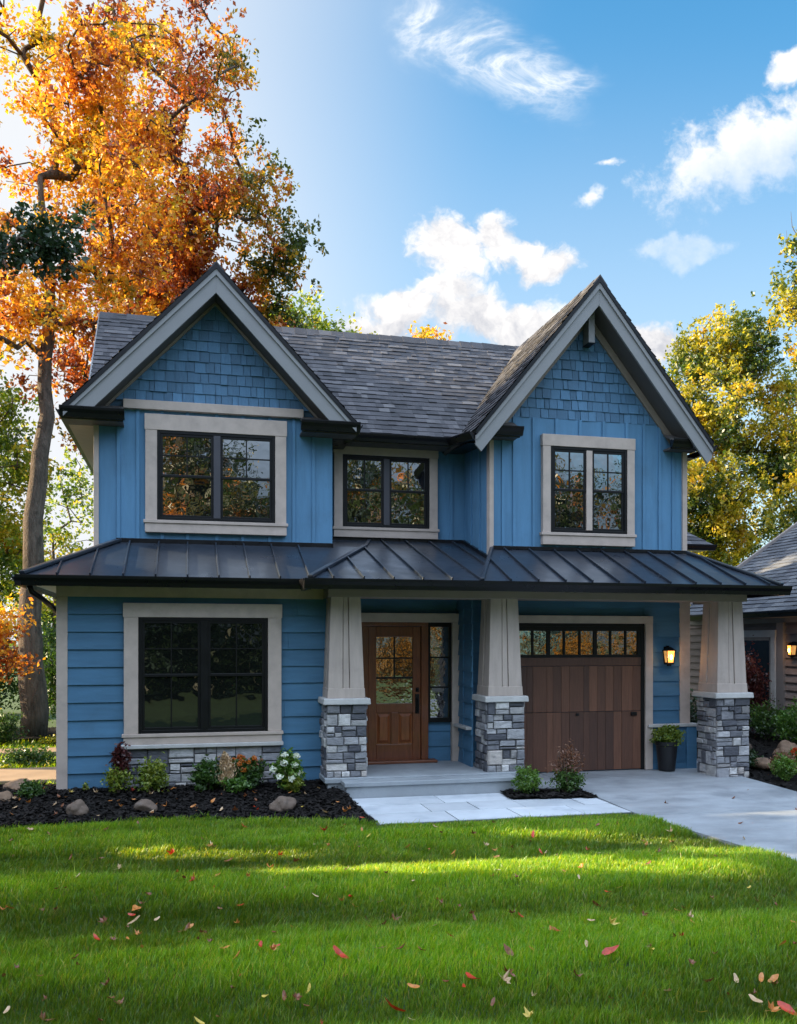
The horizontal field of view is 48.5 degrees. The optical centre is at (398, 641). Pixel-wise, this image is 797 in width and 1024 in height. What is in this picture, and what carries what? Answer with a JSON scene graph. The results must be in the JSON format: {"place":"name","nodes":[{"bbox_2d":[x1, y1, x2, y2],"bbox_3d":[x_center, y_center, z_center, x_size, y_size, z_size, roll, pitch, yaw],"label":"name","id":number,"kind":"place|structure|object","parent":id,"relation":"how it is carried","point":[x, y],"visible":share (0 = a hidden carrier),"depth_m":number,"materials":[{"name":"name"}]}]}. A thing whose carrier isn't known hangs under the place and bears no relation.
{"place":"outdoors","nodes":[
{"label":"outdoors","id":0,"kind":"place"},
{"bbox_2d":[0,767,55,783],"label":"side path","id":1,"kind":"structure","parent":0,"point":[44,774],"depth_m":13.82,"materials":[{"name":"beige concrete"}]},
{"bbox_2d":[0,747,55,758],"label":"garden path","id":2,"kind":"structure","parent":0,"point":[48,749],"depth_m":16.71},
{"bbox_2d":[0,644,365,827],"bbox_3d":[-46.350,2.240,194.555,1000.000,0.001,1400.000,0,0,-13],"label":"ground","id":3,"kind":"structure","parent":0,"point":[18,712],"depth_m":28.09,"materials":[{"name":"soil"}]},
{"bbox_2d":[0,743,55,765],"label":"clipped hedge","id":4,"kind":"object","parent":3,"relation":"on","point":[26,754],"visible":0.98,"depth_m":15.13,"materials":[{"name":"green plant"}]},
{"bbox_2d":[0,620,55,709],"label":"hedge","id":5,"kind":"object","parent":3,"relation":"on","point":[13,689],"visible":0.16,"depth_m":27.39,"materials":[{"name":"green plant"}]},
{"bbox_2d":[0,739,55,783],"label":"yard grass","id":6,"kind":"structure","parent":3,"relation":"on","point":[28,744],"depth_m":15.96,"materials":[{"name":"green plant"}]},
{"bbox_2d":[0,710,29,744],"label":"round shrub","id":7,"kind":"object","parent":6,"relation":"on","point":[6,733],"visible":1,"depth_m":18.16,"materials":[{"name":"green plant"}]},
{"bbox_2d":[0,593,45,684],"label":"japanese maple","id":8,"kind":"object","parent":6,"relation":"on","point":[6,628],"visible":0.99,"depth_m":17.45,"materials":[{"name":"orange plant"}]},
{"bbox_2d":[38,734,55,745],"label":"perennial","id":9,"kind":"object","parent":6,"relation":"on","point":[50,739],"visible":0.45,"depth_m":17.99,"materials":[{"name":"green plant"}]},
{"bbox_2d":[0,193,103,297],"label":"pine tree","id":10,"kind":"object","parent":6,"relation":"on","point":[44,241],"visible":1,"depth_m":15.03,"materials":[{"name":"green plant"}]},
{"bbox_2d":[1,727,55,738],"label":"mulch bed","id":11,"kind":"object","parent":3,"relation":"on","point":[52,732],"visible":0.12,"depth_m":19.48,"materials":[{"name":"brown soil"}]},
{"bbox_2d":[0,0,216,740],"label":"maple tree","id":12,"kind":"object","parent":11,"relation":"on","point":[104,158],"visible":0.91,"depth_m":19.33,"materials":[{"name":"orange plant"}]},
{"bbox_2d":[19,610,55,722],"bbox_3d":[-8.536,0.582,22.661,2.051,3.183,1.853,0,0,-29],"label":"hedge","id":13,"kind":"object","parent":3,"relation":"on","point":[49,661],"visible":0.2,"depth_m":22.28,"materials":[{"name":"green plant"}]},
{"bbox_2d":[0,346,75,609],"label":"leafy tree","id":14,"kind":"object","parent":3,"relation":"on","point":[11,541],"visible":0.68,"depth_m":23.35,"materials":[{"name":"green plant"}]},
{"bbox_2d":[0,443,93,695],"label":"leafy tree","id":15,"kind":"object","parent":3,"relation":"on","point":[57,534],"visible":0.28,"depth_m":30.96,"materials":[{"name":"green plant"}]},
{"bbox_2d":[6,0,328,454],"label":"maple tree","id":16,"kind":"object","parent":3,"relation":"on","point":[218,202],"visible":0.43,"depth_m":22.70,"materials":[{"name":"orange leaf"},{"name":"bark"}]},
{"bbox_2d":[0,779,377,826],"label":"mulch bed","id":17,"kind":"object","parent":3,"relation":"on","point":[33,803],"visible":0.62,"depth_m":11.08,"materials":[{"name":"black wood"}]},
{"bbox_2d":[0,791,12,801],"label":"garden boulder","id":18,"kind":"object","parent":17,"relation":"on","point":[5,795],"visible":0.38,"depth_m":11.05,"materials":[{"name":"beige stone"}]},
{"bbox_2d":[3,778,30,789],"bbox_3d":[-5.093,1.937,11.891,0.419,0.212,0.569,0,0,-41],"label":"garden boulder","id":19,"kind":"object","parent":17,"relation":"on","point":[13,784],"visible":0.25,"depth_m":11.75,"materials":[{"name":"beige stone"}]},
{"bbox_2d":[13,778,46,798],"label":"shrub","id":20,"kind":"object","parent":17,"relation":"on","point":[28,788],"visible":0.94,"depth_m":11.22,"materials":[{"name":"green plant"}]},
{"bbox_2d":[66,799,88,815],"bbox_3d":[-3.823,1.973,10.598,0.251,0.181,0.259,0,0,19],"label":"garden boulder","id":21,"kind":"object","parent":17,"relation":"on","point":[78,807],"visible":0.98,"depth_m":10.52,"materials":[{"name":"grey stone"}]},
{"bbox_2d":[82,781,89,790],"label":"shrub","id":22,"kind":"object","parent":17,"relation":"on","point":[85,786],"visible":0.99,"depth_m":11.55,"materials":[{"name":"green plant"}]},
{"bbox_2d":[100,741,134,792],"bbox_3d":[-3.663,1.666,11.531,0.445,0.734,0.426,0,0,-13],"label":"barberry shrub","id":23,"kind":"object","parent":17,"relation":"on","point":[117,777],"visible":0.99,"depth_m":11.53,"materials":[{"name":"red plant"}]},
{"bbox_2d":[133,799,157,811],"bbox_3d":[-3.094,1.993,10.837,0.290,0.144,0.273,0,0,-13],"label":"garden boulder","id":24,"kind":"object","parent":17,"relation":"on","point":[141,805],"visible":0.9,"depth_m":10.74,"materials":[{"name":"grey stone"}]},
{"bbox_2d":[130,751,169,791],"bbox_3d":[-3.234,1.738,11.612,0.437,0.601,0.512,0,0,43],"label":"shrub","id":25,"kind":"object","parent":17,"relation":"on","point":[151,776],"visible":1,"depth_m":11.56,"materials":[{"name":"green plant"}]},
{"bbox_2d":[186,754,226,791],"bbox_3d":[-2.521,1.760,11.770,0.598,0.546,0.425,0,0,-13],"label":"leafy shrub","id":26,"kind":"object","parent":17,"relation":"on","point":[203,777],"visible":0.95,"depth_m":11.68,"materials":[{"name":"green plant"}]},
{"bbox_2d":[210,751,238,790],"bbox_3d":[-2.293,1.716,11.710,0.340,0.568,0.225,0,0,11],"label":"grass plume","id":27,"kind":"object","parent":17,"relation":"on","point":[225,761],"depth_m":11.69,"materials":[{"name":"beige plant"}]},
{"bbox_2d":[217,775,251,792],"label":"perennial","id":28,"kind":"object","parent":17,"relation":"on","point":[233,784],"visible":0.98,"depth_m":11.62,"materials":[{"name":"green plant"}]},
{"bbox_2d":[230,753,271,789],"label":"mum plant","id":29,"kind":"object","parent":17,"relation":"on","point":[251,769],"visible":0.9,"depth_m":11.83,"materials":[{"name":"orange plant"}]},
{"bbox_2d":[269,796,296,811],"bbox_3d":[-1.438,1.997,10.980,0.275,0.175,0.366,0,0,33],"label":"garden boulder","id":30,"kind":"object","parent":17,"relation":"on","point":[281,803],"visible":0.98,"depth_m":10.88,"materials":[{"name":"grey stone"}]},
{"bbox_2d":[269,747,306,792],"bbox_3d":[-1.478,1.736,11.804,0.512,0.664,0.477,0,0,-13],"label":"hydrangea","id":31,"kind":"object","parent":17,"relation":"on","point":[287,769],"visible":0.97,"depth_m":11.73,"materials":[{"name":"white plant"}]},
{"bbox_2d":[262,285,377,334],"bbox_3d":[-3.237,-5.151,30.905,6.420,14.613,3.844,0,0,-13],"label":"leafy tree","id":32,"kind":"object","parent":3,"relation":"on","point":[319,324],"visible":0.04,"depth_m":30.88,"materials":[{"name":"green plant"}]},
{"bbox_2d":[11,261,792,798],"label":"blue house","id":33,"kind":"structure","parent":3,"relation":"on","point":[357,565],"depth_m":13.27,"materials":[{"name":"wood"}]},
{"bbox_2d":[122,603,282,744],"bbox_3d":[-2.645,0.427,12.053,2.140,1.895,0.124,0,0,-13],"label":"window","id":34,"kind":"structure","parent":33,"relation":"in","point":[194,672],"depth_m":12.02,"materials":[{"name":"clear glass"}]},
{"bbox_2d":[143,413,287,535],"bbox_3d":[-2.680,-2.447,13.073,2.085,1.715,0.124,0,0,-13],"label":"window","id":35,"kind":"structure","parent":33,"relation":"in","point":[204,475],"depth_m":13.04,"materials":[{"name":"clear glass"}]},
{"bbox_2d":[332,446,439,539],"bbox_3d":[-0.202,-2.438,14.486,1.782,1.485,0.124,0,0,-13],"label":"window","id":36,"kind":"structure","parent":33,"relation":"in","point":[378,492],"depth_m":14.45,"materials":[{"name":"beige glass"}]},
{"bbox_2d":[368,626,420,760],"bbox_3d":[-0.055,0.790,13.501,0.820,2.050,0.120,0,0,-13],"label":"front door","id":37,"kind":"structure","parent":33,"relation":"in","point":[394,652],"depth_m":13.53,"materials":[{"name":"brown wood"}]},
{"bbox_2d":[519,626,640,771],"bbox_3d":[2.710,0.888,13.825,2.360,2.255,0.060,0,0,-13],"label":"garage door","id":38,"kind":"structure","parent":33,"relation":"in","point":[570,688],"depth_m":13.87,"materials":[{"name":"brown wood"}]},
{"bbox_2d":[539,434,636,546],"bbox_3d":[2.983,-2.365,13.908,1.608,1.710,0.124,0,0,-13],"label":"window","id":39,"kind":"structure","parent":33,"relation":"in","point":[588,482],"depth_m":13.87,"materials":[{"name":"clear glass"}]},
{"bbox_2d":[408,320,453,340],"bbox_3d":[1.399,-4.933,33.137,2.468,14.178,2.602,0,0,43],"label":"leafy tree","id":40,"kind":"object","parent":3,"relation":"on","point":[425,333],"visible":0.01,"depth_m":32.66,"materials":[{"name":"yellow plant"}]},
{"bbox_2d":[658,291,796,566],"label":"leafy tree","id":41,"kind":"object","parent":3,"relation":"on","point":[719,514],"visible":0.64,"depth_m":32.69,"materials":[{"name":"yellow plant"}]},
{"bbox_2d":[690,522,796,738],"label":"neighbour house","id":42,"kind":"structure","parent":3,"relation":"on","point":[770,624],"depth_m":18.87,"materials":[{"name":"grey"}]},
{"bbox_2d":[744,630,775,708],"bbox_3d":[7.717,0.675,19.109,0.130,1.850,1.420,0,0,-13],"label":"window","id":43,"kind":"structure","parent":42,"relation":"in","point":[764,640],"depth_m":18.80,"materials":[{"name":"glass"}]},
{"bbox_2d":[761,216,796,537],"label":"leafy tree","id":44,"kind":"object","parent":3,"relation":"on","point":[784,293],"visible":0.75,"depth_m":29.92,"materials":[{"name":"yellow plant"}]},
{"bbox_2d":[0,811,796,1023],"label":"lawn","id":45,"kind":"structure","parent":0,"point":[431,984],"depth_m":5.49,"materials":[{"name":"plant"}]},
{"bbox_2d":[39,1010,55,1020],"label":"fallen leaf","id":46,"kind":"object","parent":45,"relation":"on","point":[42,1015],"visible":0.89,"depth_m":4.99,"materials":[{"name":"brown plant"}]},
{"bbox_2d":[98,916,107,922],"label":"fallen leaf","id":47,"kind":"object","parent":45,"relation":"on","point":[103,919],"visible":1,"depth_m":6.73,"materials":[{"name":"brown plant"}]},
{"bbox_2d":[132,905,140,910],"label":"fallen leaf","id":48,"kind":"object","parent":45,"relation":"on","point":[136,907],"visible":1,"depth_m":7.01,"materials":[{"name":"orange plant"}]},
{"bbox_2d":[282,990,286,1001],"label":"fallen leaf","id":49,"kind":"object","parent":45,"relation":"on","point":[284,994],"visible":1,"depth_m":5.20,"materials":[{"name":"brown plant"}]},
{"bbox_2d":[293,992,301,1001],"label":"fallen leaf","id":50,"kind":"object","parent":45,"relation":"on","point":[297,996],"visible":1,"depth_m":5.17,"materials":[{"name":"plant"}]},
{"bbox_2d":[333,945,348,958],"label":"fallen leaf","id":51,"kind":"object","parent":45,"relation":"on","point":[337,950],"visible":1,"depth_m":5.70,"materials":[{"name":"red plant"}]},
{"bbox_2d":[384,998,405,1011],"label":"fallen leaf","id":52,"kind":"object","parent":45,"relation":"on","point":[394,1007],"visible":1,"depth_m":5.00,"materials":[{"name":"red plant"}]},
{"bbox_2d":[407,983,419,987],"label":"fallen leaf","id":53,"kind":"object","parent":45,"relation":"on","point":[413,985],"visible":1,"depth_m":5.31,"materials":[{"name":"orange plant"}]},
{"bbox_2d":[465,972,480,980],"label":"fallen leaf","id":54,"kind":"object","parent":45,"relation":"on","point":[470,975],"visible":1,"depth_m":5.42,"materials":[{"name":"red plant"}]},
{"bbox_2d":[498,969,510,983],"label":"fallen leaf","id":55,"kind":"object","parent":45,"relation":"on","point":[506,977],"visible":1,"depth_m":5.39,"materials":[{"name":"beige plant"}]},
{"bbox_2d":[504,944,513,955],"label":"fallen leaf","id":56,"kind":"object","parent":45,"relation":"on","point":[507,948],"visible":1,"depth_m":5.73,"materials":[{"name":"plant"}]},
{"bbox_2d":[523,1007,532,1016],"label":"fallen leaf","id":57,"kind":"object","parent":45,"relation":"on","point":[528,1013],"visible":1,"depth_m":4.91,"materials":[{"name":"yellow plant"}]},
{"bbox_2d":[601,945,618,954],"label":"fallen leaf","id":58,"kind":"object","parent":45,"relation":"on","point":[607,950],"visible":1,"depth_m":5.79,"materials":[{"name":"red plant"}]},
{"bbox_2d":[609,916,618,924],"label":"fallen leaf","id":59,"kind":"object","parent":45,"relation":"on","point":[612,921],"visible":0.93,"depth_m":6.28,"materials":[{"name":"yellow plant"}]},
{"bbox_2d":[733,973,738,982],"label":"fallen leaf","id":60,"kind":"object","parent":45,"relation":"on","point":[736,978],"visible":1,"depth_m":5.54,"materials":[{"name":"beige plant"}]},
{"bbox_2d":[748,994,762,1004],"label":"fallen leaf","id":61,"kind":"object","parent":45,"relation":"on","point":[753,998],"visible":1,"depth_m":5.18,"materials":[{"name":"beige plant"}]},
{"bbox_2d":[759,972,763,981],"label":"fallen leaf","id":62,"kind":"object","parent":45,"relation":"on","point":[761,977],"visible":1,"depth_m":5.53,"materials":[{"name":"orange plant"}]},
{"bbox_2d":[768,974,778,982],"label":"fallen leaf","id":63,"kind":"object","parent":45,"relation":"on","point":[774,977],"visible":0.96,"depth_m":5.53,"materials":[{"name":"orange plant"}]},
{"bbox_2d":[767,1001,780,1011],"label":"fallen leaf","id":64,"kind":"object","parent":45,"relation":"on","point":[772,1007],"visible":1,"depth_m":5.02,"materials":[{"name":"orange plant"}]},
{"bbox_2d":[776,1001,796,1014],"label":"fallen leaf","id":65,"kind":"object","parent":45,"relation":"on","point":[784,1006],"visible":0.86,"depth_m":5.04,"materials":[{"name":"red plant"}]},
{"bbox_2d":[0,0,796,643],"label":"sky","id":66,"kind":"structure","parent":0,"point":[473,167],"materials":[{"name":"blue"}]},
{"bbox_2d":[365,793,632,825],"bbox_3d":[1.128,2.138,11.312,3.198,0.084,1.685,0,0,-13],"label":"walk bed","id":67,"kind":"object","parent":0,"point":[535,797],"visible":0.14,"depth_m":10.75,"materials":[{"name":"black soil"}]},
{"bbox_2d":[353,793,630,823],"bbox_3d":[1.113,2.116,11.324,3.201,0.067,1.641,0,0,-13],"label":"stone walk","id":68,"kind":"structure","parent":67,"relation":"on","point":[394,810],"depth_m":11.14,"materials":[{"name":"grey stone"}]},
{"bbox_2d":[514,773,575,791],"bbox_3d":[1.889,2.120,13.043,0.920,0.160,1.400,0,0,-13],"label":"driveway apron","id":69,"kind":"object","parent":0,"point":[545,778],"visible":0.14,"depth_m":12.76,"materials":[{"name":"concrete"}]},
{"bbox_2d":[500,787,597,798],"bbox_3d":[1.998,2.064,12.087,1.170,0.037,0.850,0,0,-13],"label":"mulch bed","id":70,"kind":"object","parent":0,"point":[551,795],"visible":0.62,"depth_m":11.84,"materials":[{"name":"black wood"}]},
{"bbox_2d":[511,764,543,793],"bbox_3d":[1.724,1.873,12.073,0.458,0.445,0.487,0,0,-13],"label":"boxwood ball","id":71,"kind":"object","parent":70,"relation":"on","point":[523,784],"visible":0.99,"depth_m":11.99,"materials":[{"name":"green plant"}]},
{"bbox_2d":[545,738,587,792],"bbox_3d":[2.273,1.713,12.105,0.693,0.769,0.447,0,0,-13],"label":"rust shrub","id":72,"kind":"object","parent":70,"relation":"on","point":[567,777],"visible":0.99,"depth_m":12.08,"materials":[{"name":"green plant"}]},
{"bbox_2d":[540,768,796,859],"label":"driveway","id":73,"kind":"structure","parent":0,"point":[705,805],"depth_m":11.51,"materials":[{"name":"concrete"}]},
{"bbox_2d":[654,741,678,770],"bbox_3d":[4.235,1.795,13.982,0.374,0.460,0.374,0,0,-13],"label":"planter pot","id":74,"kind":"object","parent":73,"relation":"on","point":[666,757],"visible":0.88,"depth_m":13.86,"materials":[{"name":"black plastic"}]},
{"bbox_2d":[649,723,686,746],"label":"mum plant","id":75,"kind":"object","parent":74,"relation":"in","point":[666,733],"visible":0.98,"depth_m":13.87,"materials":[{"name":"green plant"}]},
{"bbox_2d":[697,732,796,790],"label":"mulch bed","id":76,"kind":"object","parent":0,"point":[792,781],"visible":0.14,"depth_m":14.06,"materials":[{"name":"black wood"}]},
{"bbox_2d":[690,688,698,737],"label":"hedge","id":77,"kind":"object","parent":76,"relation":"on","point":[693,710],"visible":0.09,"depth_m":17.94,"materials":[{"name":"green plant"}]},
{"bbox_2d":[747,748,763,768],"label":"perennial","id":78,"kind":"object","parent":76,"relation":"on","point":[752,757],"visible":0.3,"depth_m":14.15,"materials":[{"name":"green plant"}]},
{"bbox_2d":[745,635,772,738],"bbox_3d":[7.276,0.943,18.520,1.102,2.181,1.165,0,0,26],"label":"tall shrub","id":79,"kind":"object","parent":76,"relation":"on","point":[753,683],"visible":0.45,"depth_m":18.25,"materials":[{"name":"red plant"}]},
{"bbox_2d":[750,757,773,769],"bbox_3d":[5.850,1.945,14.301,0.340,0.170,0.645,0,0,-10],"label":"garden boulder","id":80,"kind":"object","parent":76,"relation":"on","point":[762,762],"visible":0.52,"depth_m":14.09,"materials":[{"name":"stone"}]},
{"bbox_2d":[748,698,789,740],"bbox_3d":[7.376,1.576,17.747,1.215,0.923,0.970,0,0,-32],"label":"leafy shrub","id":81,"kind":"object","parent":76,"relation":"on","point":[761,722],"visible":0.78,"depth_m":17.71,"materials":[{"name":"green plant"}]},
{"bbox_2d":[766,749,796,771],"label":"perennial","id":82,"kind":"object","parent":76,"relation":"on","point":[782,753],"visible":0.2,"depth_m":13.75,"materials":[{"name":"plant"}]},
{"bbox_2d":[768,752,796,780],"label":"round shrub","id":83,"kind":"object","parent":76,"relation":"on","point":[787,764],"visible":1,"depth_m":13.08,"materials":[{"name":"green plant"}]},
{"bbox_2d":[771,696,796,742],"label":"leafy shrub","id":84,"kind":"object","parent":76,"relation":"on","point":[789,724],"visible":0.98,"depth_m":16.44,"materials":[{"name":"green plant"}]},
{"bbox_2d":[773,740,796,754],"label":"garden boulder","id":85,"kind":"object","parent":76,"relation":"on","point":[785,745],"visible":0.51,"depth_m":15.54,"materials":[{"name":"stone"}]},
{"bbox_2d":[785,746,796,768],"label":"mum plant","id":86,"kind":"object","parent":76,"relation":"on","point":[793,751],"visible":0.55,"depth_m":14.04,"materials":[{"name":"red plant"}]}
]}

